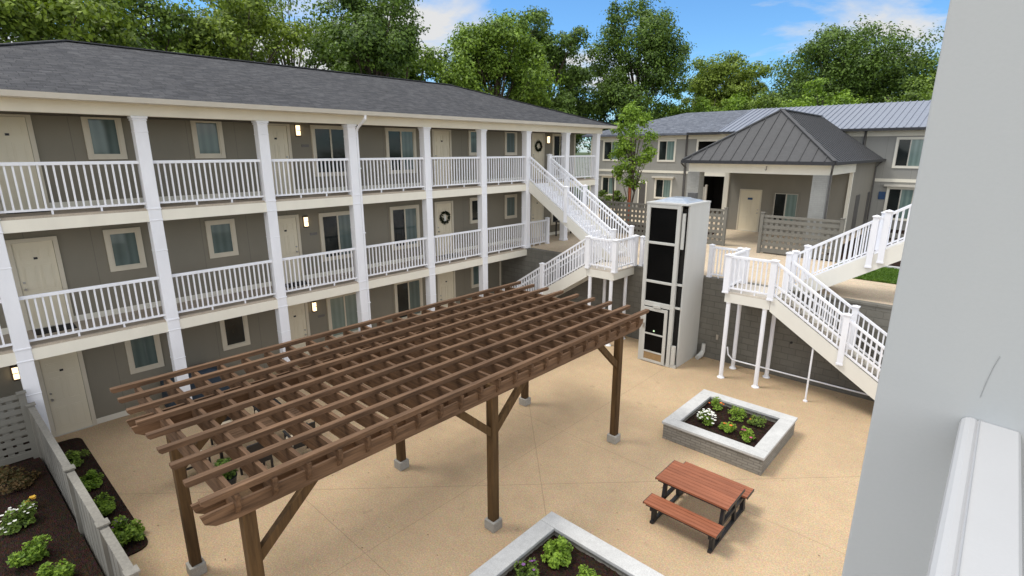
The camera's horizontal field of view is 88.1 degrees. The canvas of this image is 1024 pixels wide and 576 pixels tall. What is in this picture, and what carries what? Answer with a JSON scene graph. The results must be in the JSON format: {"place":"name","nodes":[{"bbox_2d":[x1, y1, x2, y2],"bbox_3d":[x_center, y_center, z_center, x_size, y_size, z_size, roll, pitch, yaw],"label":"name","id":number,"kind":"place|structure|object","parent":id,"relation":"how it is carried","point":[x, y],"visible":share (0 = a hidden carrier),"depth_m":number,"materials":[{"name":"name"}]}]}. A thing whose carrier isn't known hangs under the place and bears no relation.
{"place":"outdoors","nodes":[
{"label":"outdoors","id":0,"kind":"place"},
{"bbox_2d":[55,336,873,575],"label":"courtyard ground","id":1,"kind":"structure","parent":0,"point":[560,455],"depth_m":11.09,"materials":[{"name":"concrete"}]},
{"bbox_2d":[0,435,103,575],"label":"mulch bed","id":2,"kind":"object","parent":1,"relation":"on","point":[55,520],"visible":0.5,"depth_m":9.35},
{"bbox_2d":[0,500,36,535],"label":"flowering shrub","id":3,"kind":"object","parent":2,"relation":"on","point":[9,525],"visible":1,"depth_m":9.35,"materials":[{"name":"green plant"}]},
{"bbox_2d":[0,390,38,465],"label":"lattice fence","id":4,"kind":"object","parent":2,"relation":"on","point":[15,427],"visible":0.94,"depth_m":11.24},
{"bbox_2d":[0,465,41,494],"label":"shrub","id":5,"kind":"object","parent":2,"relation":"on","point":[17,480],"visible":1,"depth_m":10.42,"materials":[{"name":"brown plant"}]},
{"bbox_2d":[6,534,51,567],"bbox_3d":[-7.819,4.314,8.595,0.461,0.438,0.599,1,15,3],"label":"shrub","id":6,"kind":"object","parent":2,"relation":"on","point":[34,551],"visible":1,"depth_m":8.56,"materials":[{"name":"green plant"}]},
{"bbox_2d":[35,559,75,575],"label":"shrub","id":7,"kind":"object","parent":2,"relation":"on","point":[60,570],"visible":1,"depth_m":8.13,"materials":[{"name":"green plant"}]},
{"bbox_2d":[25,402,140,575],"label":"board fence","id":8,"kind":"object","parent":1,"relation":"on","point":[103,544],"visible":0.89,"depth_m":8.90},
{"bbox_2d":[58,438,147,556],"bbox_3d":[-8.799,4.197,11.032,5.646,0.026,0.718,12,19,40],"label":"mulch bed","id":9,"kind":"object","parent":1,"relation":"on","point":[130,548],"visible":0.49,"depth_m":11.01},
{"bbox_2d":[65,449,89,466],"bbox_3d":[-9.820,3.805,11.886,0.494,0.415,0.564,0,15,-2],"label":"shrub","id":10,"kind":"object","parent":9,"relation":"on","point":[74,457],"visible":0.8,"depth_m":11.84,"materials":[{"name":"green plant"}]},
{"bbox_2d":[79,469,103,491],"bbox_3d":[-8.815,4.003,11.030,0.488,0.461,0.533,-4,15,-14],"label":"shrub","id":11,"kind":"object","parent":9,"relation":"on","point":[94,483],"visible":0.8,"depth_m":11.01,"materials":[{"name":"green plant"}]},
{"bbox_2d":[93,492,116,515],"bbox_3d":[-7.882,4.230,10.258,0.571,0.418,0.440,5,15,18],"label":"shrub","id":12,"kind":"object","parent":9,"relation":"on","point":[105,506],"visible":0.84,"depth_m":10.21,"materials":[{"name":"green plant"}]},
{"bbox_2d":[111,515,145,546],"bbox_3d":[-6.960,4.359,9.515,0.590,0.558,0.646,10,17,32],"label":"shrub","id":13,"kind":"object","parent":9,"relation":"on","point":[125,534],"visible":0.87,"depth_m":9.48,"materials":[{"name":"green plant"}]},
{"bbox_2d":[160,363,229,407],"bbox_3d":[-8.820,2.736,14.769,0.837,0.980,1.497,13,20,41],"label":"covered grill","id":14,"kind":"object","parent":1,"relation":"on","point":[202,372],"visible":0.15,"depth_m":14.53,"materials":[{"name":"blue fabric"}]},
{"bbox_2d":[213,457,238,484],"bbox_3d":[-5.908,3.853,10.940,0.520,0.745,0.495,13,20,41],"label":"potted plant","id":15,"kind":"object","parent":1,"relation":"on","point":[230,477],"visible":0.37,"depth_m":10.88,"materials":[{"name":"green plant"}]},
{"bbox_2d":[240,442,273,474],"bbox_3d":[-5.527,3.634,11.433,0.605,0.922,0.570,13,20,41],"label":"patio chair","id":16,"kind":"object","parent":1,"relation":"on","point":[257,446],"visible":0.27,"depth_m":11.22,"materials":[{"name":"black metal"}]},
{"bbox_2d":[219,408,302,460],"bbox_3d":[-5.857,3.476,12.412,0.900,0.735,1.800,13,20,41],"label":"patio table","id":17,"kind":"object","parent":1,"relation":"on","point":[237,432],"visible":0.09,"depth_m":12.16,"materials":[{"name":"black metal"}]},
{"bbox_2d":[282,421,314,448],"bbox_3d":[-4.835,3.453,12.129,0.570,0.922,0.605,-13,20,-42],"label":"patio chair","id":18,"kind":"object","parent":1,"relation":"on","point":[298,445],"visible":0.25,"depth_m":11.94,"materials":[{"name":"black metal"}]},
{"bbox_2d":[0,39,617,442],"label":"apartment building","id":19,"kind":"structure","parent":1,"relation":"on","point":[144,248],"depth_m":14.66,"materials":[{"name":"beige"}]},
{"bbox_2d":[9,364,20,380],"bbox_3d":[-11.532,1.972,12.306,0.111,0.360,0.150,13,20,41],"label":"wall lamp","id":20,"kind":"object","parent":19,"relation":"attached to","point":[14,372],"visible":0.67,"depth_m":12.28,"materials":[{"name":"glass"}]},
{"bbox_2d":[0,114,49,210],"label":"door","id":21,"kind":"structure","parent":19,"relation":"in","point":[15,146],"depth_m":11.76,"materials":[{"name":"metal"}]},
{"bbox_2d":[5,236,74,330],"bbox_3d":[-11.001,-0.112,12.382,0.080,2.125,0.900,13,20,41],"label":"door","id":22,"kind":"structure","parent":19,"relation":"in","point":[36,264],"depth_m":12.35,"materials":[{"name":"wood"}]},
{"bbox_2d":[32,323,76,335],"bbox_3d":[-10.742,0.961,12.449,0.500,0.020,0.750,13,20,41],"label":"doormat","id":23,"kind":"object","parent":19,"relation":"on","point":[53,329],"visible":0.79,"depth_m":12.42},
{"bbox_2d":[34,351,97,437],"bbox_3d":[-11.001,2.578,13.082,0.080,2.125,0.900,13,20,41],"label":"door","id":24,"kind":"structure","parent":19,"relation":"in","point":[63,382],"depth_m":13.09,"materials":[{"name":"metal"}]},
{"bbox_2d":[80,117,127,159],"bbox_3d":[-9.837,-3.650,12.785,0.050,1.060,0.780,13,20,41],"label":"window","id":25,"kind":"structure","parent":19,"relation":"in","point":[104,137],"depth_m":12.79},
{"bbox_2d":[102,227,146,271],"bbox_3d":[-9.837,-0.989,13.477,0.050,1.060,0.780,13,20,41],"label":"window","id":26,"kind":"structure","parent":19,"relation":"in","point":[124,246],"depth_m":13.47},
{"bbox_2d":[124,334,164,373],"bbox_3d":[-9.837,1.702,14.177,0.050,1.060,0.780,13,20,41],"label":"window","id":27,"kind":"structure","parent":19,"relation":"in","point":[144,353],"depth_m":14.19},
{"bbox_2d":[190,121,225,157],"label":"window","id":28,"kind":"structure","parent":19,"relation":"in","point":[207,136],"depth_m":14.43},
{"bbox_2d":[204,219,238,258],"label":"window","id":29,"kind":"structure","parent":19,"relation":"in","point":[221,234],"depth_m":15.11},
{"bbox_2d":[219,315,250,350],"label":"window","id":30,"kind":"structure","parent":19,"relation":"in","point":[234,331],"depth_m":15.83,"materials":[{"name":"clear glass"}]},
{"bbox_2d":[267,123,295,194],"bbox_3d":[-7.009,-3.861,15.868,0.080,2.125,0.900,13,20,41],"label":"door","id":31,"kind":"structure","parent":19,"relation":"in","point":[279,136],"depth_m":15.92,"materials":[{"name":"metal"}]},
{"bbox_2d":[278,214,304,283],"bbox_3d":[-7.009,-1.199,16.560,0.080,2.125,0.900,13,20,41],"label":"door","id":32,"kind":"structure","parent":19,"relation":"in","point":[289,227],"depth_m":16.61,"materials":[{"name":"metal"}]},
{"bbox_2d":[288,302,310,354],"bbox_3d":[-7.009,1.491,17.260,0.080,2.125,0.900,13,20,41],"label":"door","id":33,"kind":"structure","parent":19,"relation":"in","point":[298,314],"depth_m":17.28,"materials":[{"name":"wood"}]},
{"bbox_2d":[310,125,346,176],"bbox_3d":[-5.811,-4.422,17.082,0.050,1.590,1.300,13,20,41],"label":"window","id":34,"kind":"structure","parent":19,"relation":"in","point":[327,141],"depth_m":16.97,"materials":[{"name":"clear glass"}]},
{"bbox_2d":[318,211,352,261],"bbox_3d":[-5.811,-1.761,17.775,0.050,1.590,1.300,13,20,41],"label":"window","id":35,"kind":"structure","parent":19,"relation":"in","point":[335,227],"depth_m":17.68,"materials":[{"name":"clear glass"}]},
{"bbox_2d":[326,292,358,337],"bbox_3d":[-5.811,0.930,18.475,0.050,1.590,1.300,13,20,41],"label":"window","id":36,"kind":"structure","parent":19,"relation":"in","point":[341,309],"depth_m":18.37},
{"bbox_2d":[385,128,416,173],"bbox_3d":[-3.965,-4.925,19.015,0.050,1.590,1.300,13,20,41],"label":"window","id":37,"kind":"structure","parent":19,"relation":"in","point":[399,142],"depth_m":18.97,"materials":[{"name":"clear glass"}]},
{"bbox_2d":[389,204,419,249],"bbox_3d":[-3.965,-2.263,19.708,0.050,1.590,1.300,13,20,41],"label":"window","id":38,"kind":"structure","parent":19,"relation":"in","point":[404,220],"depth_m":19.68,"materials":[{"name":"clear glass"}]},
{"bbox_2d":[394,278,422,318],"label":"window","id":39,"kind":"structure","parent":19,"relation":"in","point":[408,295],"depth_m":20.37,"materials":[{"name":"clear glass"}]},
{"bbox_2d":[431,129,452,184],"bbox_3d":[-2.677,-5.040,20.401,0.080,2.125,0.940,13,20,41],"label":"door","id":40,"kind":"structure","parent":19,"relation":"in","point":[441,139],"depth_m":20.35,"materials":[{"name":"metal"}]},
{"bbox_2d":[434,201,454,255],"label":"door","id":41,"kind":"structure","parent":19,"relation":"in","point":[440,229],"depth_m":21.06,"materials":[{"name":"metal"}]},
{"bbox_2d":[439,211,449,223],"bbox_3d":[-2.647,-2.776,20.972,0.132,0.587,0.586,13,20,41],"label":"wreath","id":42,"kind":"object","parent":41,"relation":"attached to","point":[444,221],"depth_m":20.95,"materials":[{"name":"green plant"}]},
{"bbox_2d":[437,271,455,306],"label":"door","id":43,"kind":"structure","parent":19,"relation":"in","point":[446,288],"depth_m":21.70,"materials":[{"name":"wood"}]},
{"bbox_2d":[468,131,476,155],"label":"window","id":44,"kind":"structure","parent":19,"relation":"in","point":[472,139],"depth_m":21.42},
{"bbox_2d":[469,197,477,223],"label":"window","id":45,"kind":"structure","parent":19,"relation":"in","point":[473,202],"depth_m":22.10,"materials":[{"name":"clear glass"}]},
{"bbox_2d":[471,266,478,287],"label":"window","id":46,"kind":"structure","parent":19,"relation":"in","point":[474,270],"depth_m":22.83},
{"bbox_2d":[504,132,516,154],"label":"window","id":47,"kind":"structure","parent":19,"relation":"in","point":[510,138],"depth_m":23.03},
{"bbox_2d":[505,194,516,218],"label":"window","id":48,"kind":"structure","parent":19,"relation":"in","point":[511,199],"depth_m":23.73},
{"bbox_2d":[530,194,543,238],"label":"door","id":49,"kind":"structure","parent":19,"relation":"in","point":[537,209],"depth_m":25.08,"materials":[{"name":"metal"}]},
{"bbox_2d":[531,133,544,179],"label":"door","id":50,"kind":"structure","parent":19,"relation":"in","point":[538,156],"depth_m":24.44,"materials":[{"name":"metal"}]},
{"bbox_2d":[552,134,561,164],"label":"window","id":51,"kind":"structure","parent":19,"relation":"in","point":[556,138],"depth_m":25.37,"materials":[{"name":"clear glass"}]},
{"bbox_2d":[109,281,648,575],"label":"pergola","id":52,"kind":"object","parent":1,"relation":"on","point":[438,365],"visible":1,"depth_m":8.95,"materials":[{"name":"wood"}]},
{"bbox_2d":[469,511,663,575],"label":"planter box","id":53,"kind":"object","parent":1,"relation":"on","point":[600,556],"visible":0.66,"depth_m":8.72,"materials":[{"name":"concrete"}]},
{"bbox_2d":[514,557,539,575],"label":"flowering shrub","id":54,"kind":"object","parent":53,"relation":"in","point":[532,571],"visible":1,"depth_m":8.36,"materials":[{"name":"green plant"}]},
{"bbox_2d":[541,535,572,568],"bbox_3d":[0.750,4.316,8.720,0.513,0.485,0.561,7,16,25],"label":"shrub","id":55,"kind":"object","parent":53,"relation":"in","point":[557,558],"visible":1,"depth_m":8.66,"materials":[{"name":"green plant"}]},
{"bbox_2d":[576,564,600,575],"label":"shrub","id":56,"kind":"object","parent":53,"relation":"in","point":[586,572],"visible":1,"depth_m":8.20,"materials":[{"name":"green plant"}]},
{"bbox_2d":[502,154,639,346],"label":"staircase","id":57,"kind":"structure","parent":1,"relation":"on","point":[601,242],"depth_m":20.60,"materials":[{"name":"white plastic"}]},
{"bbox_2d":[502,244,892,400],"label":"retaining wall","id":58,"kind":"structure","parent":1,"relation":"on","point":[791,352],"depth_m":17.09,"materials":[{"name":"brick"}]},
{"bbox_2d":[638,236,644,265],"bbox_3d":[5.063,-1.258,18.802,1.164,1.120,0.164,13,20,41],"label":"terrace railing","id":59,"kind":"object","parent":58,"relation":"on","point":[642,247],"visible":0.23,"depth_m":19.09,"materials":[{"name":"white plastic"}]},
{"bbox_2d":[706,244,741,277],"bbox_3d":[6.888,-0.833,17.169,1.074,1.120,0.164,13,20,41],"label":"terrace railing","id":60,"kind":"object","parent":58,"relation":"on","point":[711,261],"visible":0.71,"depth_m":17.32,"materials":[{"name":"white plastic"}]},
{"bbox_2d":[643,460,753,553],"bbox_3d":[3.602,4.047,10.186,1.414,0.750,1.810,13,20,41],"label":"picnic table","id":61,"kind":"object","parent":1,"relation":"on","point":[724,494],"visible":1,"depth_m":9.91,"materials":[{"name":"brown wood"}]},
{"bbox_2d":[662,389,797,475],"bbox_3d":[5.362,3.447,13.070,2.390,0.460,2.450,13,20,41],"label":"planter box","id":62,"kind":"object","parent":1,"relation":"on","point":[683,425],"visible":0.82,"depth_m":12.68,"materials":[{"name":"stone"}]},
{"bbox_2d":[697,408,716,425],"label":"flowering plant","id":63,"kind":"object","parent":62,"relation":"in","point":[707,420],"visible":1,"depth_m":13.04,"materials":[{"name":"white plant"}]},
{"bbox_2d":[709,396,723,409],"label":"flowering plant","id":64,"kind":"object","parent":62,"relation":"in","point":[716,404],"visible":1,"depth_m":13.83,"materials":[{"name":"green plant"}]},
{"bbox_2d":[718,422,736,432],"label":"flowering plant","id":65,"kind":"object","parent":62,"relation":"in","point":[729,427],"visible":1,"depth_m":12.69,"materials":[{"name":"green plant"}]},
{"bbox_2d":[728,406,746,421],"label":"shrub","id":66,"kind":"object","parent":62,"relation":"in","point":[736,412],"visible":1,"depth_m":13.26,"materials":[{"name":"green plant"}]},
{"bbox_2d":[739,426,755,441],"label":"flowering plant","id":67,"kind":"object","parent":62,"relation":"in","point":[747,434],"visible":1,"depth_m":12.30,"materials":[{"name":"green plant"}]},
{"bbox_2d":[747,413,766,427],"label":"flowering plant","id":68,"kind":"object","parent":62,"relation":"in","point":[755,421],"visible":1,"depth_m":12.97,"materials":[{"name":"green plant"}]},
{"bbox_2d":[717,204,911,401],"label":"staircase","id":69,"kind":"structure","parent":1,"relation":"on","point":[848,359],"depth_m":14.82,"materials":[{"name":"white plastic"}]},
{"bbox_2d":[842,0,1023,575],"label":"stucco pillar","id":70,"kind":"structure","parent":1,"relation":"on","point":[953,355],"depth_m":0.85,"materials":[{"name":"paint"}]},
{"bbox_2d":[926,417,1021,575],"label":"balcony rail","id":71,"kind":"object","parent":70,"relation":"attached to","point":[979,530],"visible":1,"depth_m":0.66,"materials":[{"name":"white paint"}]},
{"bbox_2d":[0,0,949,151],"label":"sky","id":72,"kind":"structure","parent":0,"point":[763,30],"materials":[{"name":"blue"}]},
{"bbox_2d":[574,152,590,204],"bbox_3d":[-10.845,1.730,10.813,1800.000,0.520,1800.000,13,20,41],"label":"surrounding ground","id":73,"kind":"structure","parent":0,"point":[581,153],"depth_m":106.33,"materials":[{"name":"green plant"}]},
{"bbox_2d":[0,0,154,46],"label":"leafy tree","id":74,"kind":"object","parent":73,"relation":"on","point":[29,20],"visible":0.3,"depth_m":20.26,"materials":[{"name":"green plant"}]},
{"bbox_2d":[15,0,229,57],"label":"leafy tree","id":75,"kind":"object","parent":73,"relation":"on","point":[167,17],"visible":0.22,"depth_m":25.82,"materials":[{"name":"green plant"}]},
{"bbox_2d":[148,0,318,66],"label":"leafy tree","id":76,"kind":"object","parent":73,"relation":"on","point":[252,24],"visible":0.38,"depth_m":28.87,"materials":[{"name":"green plant"}]},
{"bbox_2d":[206,0,366,69],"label":"leafy tree","id":77,"kind":"object","parent":73,"relation":"on","point":[321,34],"visible":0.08,"depth_m":35.13,"materials":[{"name":"green plant"}]},
{"bbox_2d":[293,0,430,78],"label":"leafy tree","id":78,"kind":"object","parent":73,"relation":"on","point":[366,41],"visible":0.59,"depth_m":31.12,"materials":[{"name":"green plant"}]},
{"bbox_2d":[362,15,452,80],"bbox_3d":[-7.946,-14.001,41.145,7.933,14.882,8.488,13,20,41],"label":"leafy tree","id":79,"kind":"object","parent":73,"relation":"on","point":[421,66],"visible":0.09,"depth_m":39.24,"materials":[{"name":"green plant"}]},
{"bbox_2d":[424,8,568,108],"bbox_3d":[-1.383,-14.021,41.803,11.048,14.610,11.041,0,15,0],"label":"leafy tree","id":80,"kind":"object","parent":73,"relation":"on","point":[484,61],"visible":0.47,"depth_m":38.86,"materials":[{"name":"green plant"}]},
{"bbox_2d":[504,5,602,146],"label":"leafy tree","id":81,"kind":"object","parent":73,"relation":"on","point":[577,79],"visible":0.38,"depth_m":44.56,"materials":[{"name":"green plant"}]},
{"bbox_2d":[547,89,585,152],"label":"leafy tree","id":82,"kind":"object","parent":73,"relation":"on","point":[564,102],"visible":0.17,"depth_m":42.64,"materials":[{"name":"green plant"}]},
{"bbox_2d":[565,0,696,174],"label":"leafy tree","id":83,"kind":"object","parent":73,"relation":"on","point":[652,43],"visible":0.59,"depth_m":44.82,"materials":[{"name":"green plant"}]},
{"bbox_2d":[651,87,694,118],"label":"tall bush","id":84,"kind":"object","parent":73,"relation":"on","point":[672,109],"visible":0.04,"depth_m":47.12,"materials":[{"name":"green plant"}]},
{"bbox_2d":[692,92,752,111],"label":"tall bush","id":85,"kind":"object","parent":73,"relation":"on","point":[737,102],"visible":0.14,"depth_m":46.23,"materials":[{"name":"green plant"}]},
{"bbox_2d":[680,50,774,111],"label":"leafy tree","id":86,"kind":"object","parent":73,"relation":"on","point":[708,80],"visible":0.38,"depth_m":49.28,"materials":[{"name":"green plant"}]},
{"bbox_2d":[741,88,786,109],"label":"tall bush","id":87,"kind":"object","parent":73,"relation":"on","point":[765,100],"visible":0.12,"depth_m":43.15,"materials":[{"name":"green plant"}]},
{"bbox_2d":[778,78,864,107],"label":"tall bush","id":88,"kind":"object","parent":73,"relation":"on","point":[841,97],"visible":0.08,"depth_m":41.75,"materials":[{"name":"green plant"}]},
{"bbox_2d":[748,14,943,105],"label":"leafy tree","id":89,"kind":"object","parent":73,"relation":"on","point":[845,64],"visible":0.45,"depth_m":45.25,"materials":[{"name":"green plant"}]},
{"bbox_2d":[852,83,928,103],"bbox_3d":[28.314,-10.850,40.719,7.086,9.008,6.474,13,20,41],"label":"tall bush","id":90,"kind":"object","parent":73,"relation":"on","point":[915,94],"visible":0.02,"depth_m":38.66,"materials":[{"name":"green plant"}]},
{"bbox_2d":[900,55,939,101],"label":"leafy tree","id":91,"kind":"object","parent":73,"relation":"on","point":[917,81],"visible":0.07,"depth_m":41.30,"materials":[{"name":"green plant"}]},
{"bbox_2d":[916,81,933,100],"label":"tall bush","id":92,"kind":"object","parent":73,"relation":"on","point":[928,96],"depth_m":37.79,"materials":[{"name":"green plant"}]},
{"bbox_2d":[638,192,710,368],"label":"lift tower","id":93,"kind":"structure","parent":0,"point":[676,234],"depth_m":16.94,"materials":[{"name":"white metal"}]},
{"bbox_2d":[640,306,667,365],"bbox_3d":[4.648,1.564,17.387,0.845,1.870,0.063,13,20,41],"label":"door","id":94,"kind":"structure","parent":93,"relation":"in","point":[654,327],"depth_m":17.38,"materials":[{"name":"glass"}]},
{"bbox_2d":[506,205,895,304],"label":"terrace ground","id":95,"kind":"structure","parent":0,"point":[871,291],"depth_m":20.41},
{"bbox_2d":[597,190,610,217],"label":"round bush","id":96,"kind":"object","parent":95,"relation":"on","point":[601,193],"visible":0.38,"depth_m":31.96,"materials":[{"name":"green plant"}]},
{"bbox_2d":[606,190,626,210],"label":"round bush","id":97,"kind":"object","parent":95,"relation":"on","point":[617,193],"visible":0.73,"depth_m":29.91,"materials":[{"name":"green plant"}]},
{"bbox_2d":[608,100,659,224],"bbox_3d":[6.237,-6.272,27.546,2.671,6.629,2.416,5,15,18],"label":"young tree","id":98,"kind":"object","parent":95,"relation":"on","point":[625,150],"visible":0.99,"depth_m":27.16,"materials":[{"name":"green plant"}]},
{"bbox_2d":[601,199,727,245],"bbox_3d":[7.005,-3.215,25.234,6.450,1.670,0.220,13,20,41],"label":"lattice fence","id":99,"kind":"object","parent":95,"relation":"on","point":[720,231],"visible":0.45,"depth_m":25.83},
{"bbox_2d":[681,109,885,253],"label":"pavilion","id":100,"kind":"structure","parent":95,"relation":"on","point":[786,162],"depth_m":24.17,"materials":[{"name":"beige paint"}]},
{"bbox_2d":[736,189,762,231],"bbox_3d":[12.221,-4.007,27.334,1.100,2.135,0.080,13,20,41],"label":"door","id":101,"kind":"structure","parent":100,"relation":"in","point":[748,215],"depth_m":27.34,"materials":[{"name":"metal"}]},
{"bbox_2d":[770,192,799,220],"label":"window","id":102,"kind":"structure","parent":100,"relation":"in","point":[784,203],"depth_m":26.12,"materials":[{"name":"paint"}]},
{"bbox_2d":[756,212,845,262],"bbox_3d":[11.144,-2.012,20.607,2.980,1.670,0.160,13,20,41],"label":"lattice fence","id":103,"kind":"object","parent":95,"relation":"on","point":[804,230],"visible":0.84,"depth_m":20.63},
{"bbox_2d":[817,229,904,266],"bbox_3d":[19.298,-1.286,21.034,10.200,0.050,11.230,13,20,41],"label":"mulch strip","id":104,"kind":"object","parent":95,"relation":"on","point":[897,264],"visible":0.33,"depth_m":22.08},
{"bbox_2d":[860,229,903,253],"bbox_3d":[15.700,-1.446,19.666,4.740,1.050,0.160,13,20,41],"label":"lattice fence","id":105,"kind":"object","parent":104,"relation":"on","point":[896,235],"visible":0.09,"depth_m":20.98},
{"bbox_2d":[582,100,930,229],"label":"apartment building","id":106,"kind":"structure","parent":0,"point":[892,134],"depth_m":33.12,"materials":[{"name":"grey"}]},
{"bbox_2d":[601,176,615,194],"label":"window","id":107,"kind":"structure","parent":106,"relation":"in","point":[606,181],"depth_m":39.08,"materials":[{"name":"glass"}]},
{"bbox_2d":[602,140,619,160],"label":"window","id":108,"kind":"structure","parent":106,"relation":"in","point":[608,145],"depth_m":38.52,"materials":[{"name":"glass"}]},
{"bbox_2d":[638,183,645,207],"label":"door","id":109,"kind":"structure","parent":106,"relation":"in","point":[642,190],"depth_m":37.31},
{"bbox_2d":[654,178,672,198],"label":"window","id":110,"kind":"structure","parent":106,"relation":"in","point":[662,186],"depth_m":36.19,"materials":[{"name":"glass"}]},
{"bbox_2d":[657,139,676,161],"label":"window","id":111,"kind":"structure","parent":106,"relation":"in","point":[666,151],"depth_m":35.51,"materials":[{"name":"glass"}]},
{"bbox_2d":[883,187,914,220],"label":"window","id":112,"kind":"structure","parent":106,"relation":"in","point":[896,198],"depth_m":27.48,"materials":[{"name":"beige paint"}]},
{"bbox_2d":[892,137,923,168],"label":"window","id":113,"kind":"structure","parent":106,"relation":"in","point":[907,153],"depth_m":26.86,"materials":[{"name":"glass"}]},
{"bbox_2d":[830,262,898,283],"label":"lawn grass","id":114,"kind":"structure","parent":0,"point":[886,274],"depth_m":17.57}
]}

